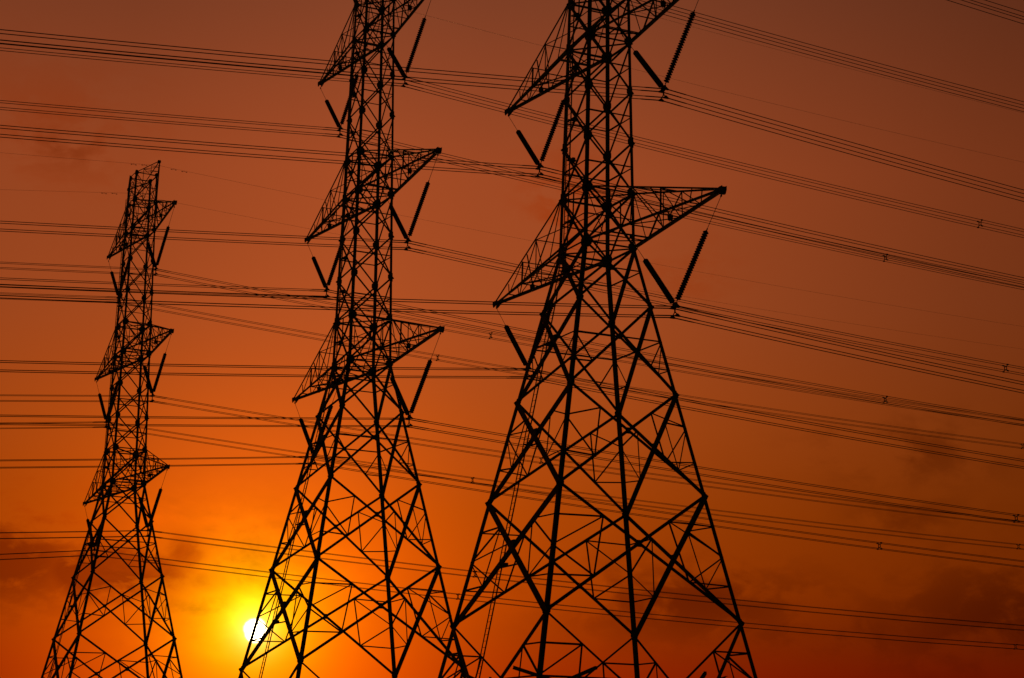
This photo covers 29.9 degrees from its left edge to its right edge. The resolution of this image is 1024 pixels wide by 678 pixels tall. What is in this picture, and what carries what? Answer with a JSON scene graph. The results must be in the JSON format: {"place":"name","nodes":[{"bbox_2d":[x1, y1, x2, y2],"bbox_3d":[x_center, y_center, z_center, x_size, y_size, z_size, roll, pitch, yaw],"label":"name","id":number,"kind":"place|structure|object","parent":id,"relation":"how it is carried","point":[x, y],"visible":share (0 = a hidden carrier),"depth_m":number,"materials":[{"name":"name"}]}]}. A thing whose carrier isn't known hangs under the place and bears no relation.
{"place":"outdoors","nodes":[
{"label":"outdoors","id":0,"kind":"place"},
{"bbox_2d":[320,59,362,137],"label":"insulator","id":1,"kind":"object","parent":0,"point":[333,115],"visible":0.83,"depth_m":153.95,"materials":[{"name":"brown glass"}]},
{"bbox_2d":[381,1,430,86],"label":"insulator","id":2,"kind":"object","parent":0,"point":[393,56],"visible":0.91,"depth_m":142.06,"materials":[{"name":"brown glass"}]},
{"bbox_2d":[0,40,1023,237],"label":"conductor bundle","id":3,"kind":"object","parent":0,"point":[519,116],"visible":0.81,"depth_m":145.59,"materials":[{"name":"metal"}]},
{"bbox_2d":[0,100,1023,289],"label":"conductor bundle","id":4,"kind":"object","parent":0,"point":[482,171],"visible":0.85,"depth_m":157.78,"materials":[{"name":"metal"}]},
{"bbox_2d":[0,0,1023,677],"label":"sky","id":5,"kind":"structure","parent":0,"point":[214,613],"materials":[{"name":"orange"}]},
{"bbox_3d":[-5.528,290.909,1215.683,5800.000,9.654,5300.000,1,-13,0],"label":"ground","id":6,"kind":"structure","parent":0,"visible":0},
{"bbox_2d":[41,160,182,677],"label":"lattice pylon","id":7,"kind":"object","parent":6,"relation":"on","point":[122,351],"visible":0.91,"depth_m":190.97,"materials":[{"name":"metal"}]},
{"bbox_2d":[84,505,101,555],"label":"insulator","id":8,"kind":"object","parent":7,"relation":"hanging from","point":[88,521],"visible":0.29,"depth_m":197.34,"materials":[{"name":"brown glass"}]},
{"bbox_2d":[0,550,1023,649],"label":"conductor bundle","id":9,"kind":"object","parent":8,"relation":"hanging from","point":[458,598],"visible":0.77,"depth_m":214.20,"materials":[{"name":"metal"}]},
{"bbox_2d":[96,381,117,427],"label":"insulator","id":10,"kind":"object","parent":7,"relation":"hanging from","point":[102,404],"visible":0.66,"depth_m":199.70,"materials":[{"name":"brown glass"}]},
{"bbox_2d":[5,421,1023,549],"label":"conductor bundle","id":11,"kind":"object","parent":10,"relation":"hanging from","point":[510,483],"visible":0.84,"depth_m":215.15,"materials":[{"name":"metal"}]},
{"bbox_2d":[108,238,135,303],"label":"insulator","id":12,"kind":"object","parent":7,"relation":"hanging from","point":[114,284],"visible":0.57,"depth_m":201.76,"materials":[{"name":"brown glass"}]},
{"bbox_2d":[0,292,1023,448],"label":"conductor bundle","id":13,"kind":"object","parent":12,"relation":"hanging from","point":[438,355],"visible":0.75,"depth_m":215.29,"materials":[{"name":"metal"}]},
{"bbox_2d":[136,468,167,536],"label":"insulator","id":14,"kind":"object","parent":7,"relation":"hanging from","point":[147,524],"visible":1,"depth_m":180.63,"materials":[{"name":"brown glass"}]},
{"bbox_2d":[0,530,1023,630],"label":"conductor bundle","id":15,"kind":"object","parent":14,"relation":"hanging from","point":[498,574],"visible":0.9,"depth_m":192.57,"materials":[{"name":"metal"}]},
{"bbox_2d":[140,333,171,401],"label":"insulator","id":16,"kind":"object","parent":7,"relation":"hanging from","point":[152,390],"visible":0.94,"depth_m":184.66,"materials":[{"name":"brown glass"}]},
{"bbox_2d":[0,395,1023,526],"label":"conductor bundle","id":17,"kind":"object","parent":16,"relation":"hanging from","point":[541,462],"visible":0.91,"depth_m":196.11,"materials":[{"name":"metal"}]},
{"bbox_2d":[144,205,174,275],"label":"insulator","id":18,"kind":"object","parent":7,"relation":"hanging from","point":[155,263],"visible":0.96,"depth_m":188.98,"materials":[{"name":"brown glass"}]},
{"bbox_2d":[0,262,1023,425],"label":"conductor bundle","id":19,"kind":"object","parent":18,"relation":"hanging from","point":[490,333],"visible":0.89,"depth_m":200.43,"materials":[{"name":"metal"}]},
{"bbox_2d":[0,189,1018,348],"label":"earth wire","id":20,"kind":"object","parent":7,"relation":"attached to","point":[495,263],"visible":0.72,"depth_m":215.35,"materials":[{"name":"metal"}]},
{"bbox_2d":[10,153,1023,326],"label":"earth wire","id":21,"kind":"object","parent":7,"relation":"attached to","point":[473,229],"visible":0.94,"depth_m":203.71,"materials":[{"name":"metal"}]},
{"bbox_2d":[238,0,465,677],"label":"lattice pylon","id":22,"kind":"object","parent":6,"relation":"on","point":[373,327],"visible":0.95,"depth_m":143.57,"materials":[{"name":"metal"}]},
{"bbox_2d":[294,381,339,464],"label":"insulator","id":23,"kind":"object","parent":22,"relation":"hanging from","point":[305,432],"visible":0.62,"depth_m":150.52,"materials":[{"name":"brown glass"}]},
{"bbox_2d":[13,456,1023,567],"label":"conductor bundle","id":24,"kind":"object","parent":23,"relation":"hanging from","point":[879,543],"visible":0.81,"depth_m":155.71,"materials":[{"name":"metal"}]},
{"bbox_2d":[307,213,352,298],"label":"insulator","id":25,"kind":"object","parent":22,"relation":"hanging from","point":[320,274],"visible":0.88,"depth_m":152.10,"materials":[{"name":"brown glass"}]},
{"bbox_2d":[0,277,1023,425],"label":"conductor bundle","id":26,"kind":"object","parent":25,"relation":"hanging from","point":[528,338],"visible":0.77,"depth_m":158.75,"materials":[{"name":"metal"}]},
{"bbox_2d":[383,153,438,250],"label":"insulator","id":27,"kind":"object","parent":22,"relation":"hanging from","point":[414,220],"visible":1,"depth_m":137.81,"materials":[{"name":"brown glass"}]},
{"bbox_2d":[0,221,1023,375],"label":"conductor bundle","id":28,"kind":"object","parent":27,"relation":"hanging from","point":[1004,366],"visible":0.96,"depth_m":139.16,"materials":[{"name":"metal"}]},
{"bbox_2d":[383,331,440,427],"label":"insulator","id":29,"kind":"object","parent":22,"relation":"hanging from","point":[401,399],"visible":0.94,"depth_m":133.79,"materials":[{"name":"brown glass"}]},
{"bbox_2d":[0,415,1023,523],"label":"conductor bundle","id":30,"kind":"object","parent":29,"relation":"hanging from","point":[1015,516],"visible":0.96,"depth_m":135.03,"materials":[{"name":"metal"}]},
{"bbox_2d":[370,1,1020,161],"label":"earth wire","id":31,"kind":"object","parent":22,"relation":"attached to","point":[707,87],"visible":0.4,"depth_m":168.80,"materials":[{"name":"metal"}]},
{"bbox_2d":[603,2,1021,112],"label":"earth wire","id":32,"kind":"object","parent":22,"relation":"attached to","point":[818,60],"visible":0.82,"depth_m":160.53,"materials":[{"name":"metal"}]},
{"bbox_2d":[438,0,757,677],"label":"lattice pylon","id":33,"kind":"object","parent":6,"relation":"on","point":[606,205],"visible":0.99,"depth_m":114.61,"materials":[{"name":"metal"}]},
{"bbox_2d":[496,274,563,378],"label":"insulator","id":34,"kind":"object","parent":33,"relation":"hanging from","point":[516,345],"visible":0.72,"depth_m":123.78,"materials":[{"name":"brown glass"}]},
{"bbox_2d":[0,360,1023,468],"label":"conductor bundle","id":35,"kind":"object","parent":34,"relation":"hanging from","point":[513,369],"visible":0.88,"depth_m":120.52,"materials":[{"name":"metal"}]},
{"bbox_2d":[508,71,574,177],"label":"insulator","id":36,"kind":"object","parent":33,"relation":"hanging from","point":[546,146],"visible":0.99,"depth_m":124.42,"materials":[{"name":"brown glass"}]},
{"bbox_2d":[0,125,1023,286],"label":"conductor bundle","id":37,"kind":"object","parent":36,"relation":"hanging from","point":[483,173],"visible":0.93,"depth_m":121.76,"materials":[{"name":"metal"}]},
{"bbox_2d":[622,0,698,101],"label":"insulator","id":38,"kind":"object","parent":33,"relation":"hanging from","point":[648,68],"visible":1,"depth_m":110.19,"materials":[{"name":"brown glass"}]},
{"bbox_2d":[0,29,1023,201],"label":"conductor bundle","id":39,"kind":"object","parent":38,"relation":"hanging from","point":[491,87],"visible":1,"depth_m":105.24,"materials":[{"name":"metal"}]},
{"bbox_2d":[631,193,721,318],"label":"insulator","id":40,"kind":"object","parent":33,"relation":"hanging from","point":[659,281],"visible":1,"depth_m":106.11,"materials":[{"name":"brown glass"}]},
{"bbox_2d":[0,284,1023,393],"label":"conductor bundle","id":41,"kind":"object","parent":40,"relation":"hanging from","point":[658,306],"visible":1,"depth_m":101.04,"materials":[{"name":"metal"}]},
{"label":"insulator","id":42,"kind":"object","parent":33,"relation":"hanging from","visible":0},
{"bbox_2d":[947,0,1023,23],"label":"conductor bundle","id":43,"kind":"object","parent":42,"relation":"hanging from","point":[992,9],"visible":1,"depth_m":126.44,"materials":[{"name":"metal"}]},
{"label":"insulator","id":44,"kind":"object","parent":33,"relation":"hanging from","visible":0},
{"bbox_2d":[613,0,1023,111],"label":"conductor bundle","id":45,"kind":"object","parent":44,"relation":"hanging from","point":[836,55],"visible":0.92,"depth_m":136.49,"materials":[{"name":"metal"}]}
]}

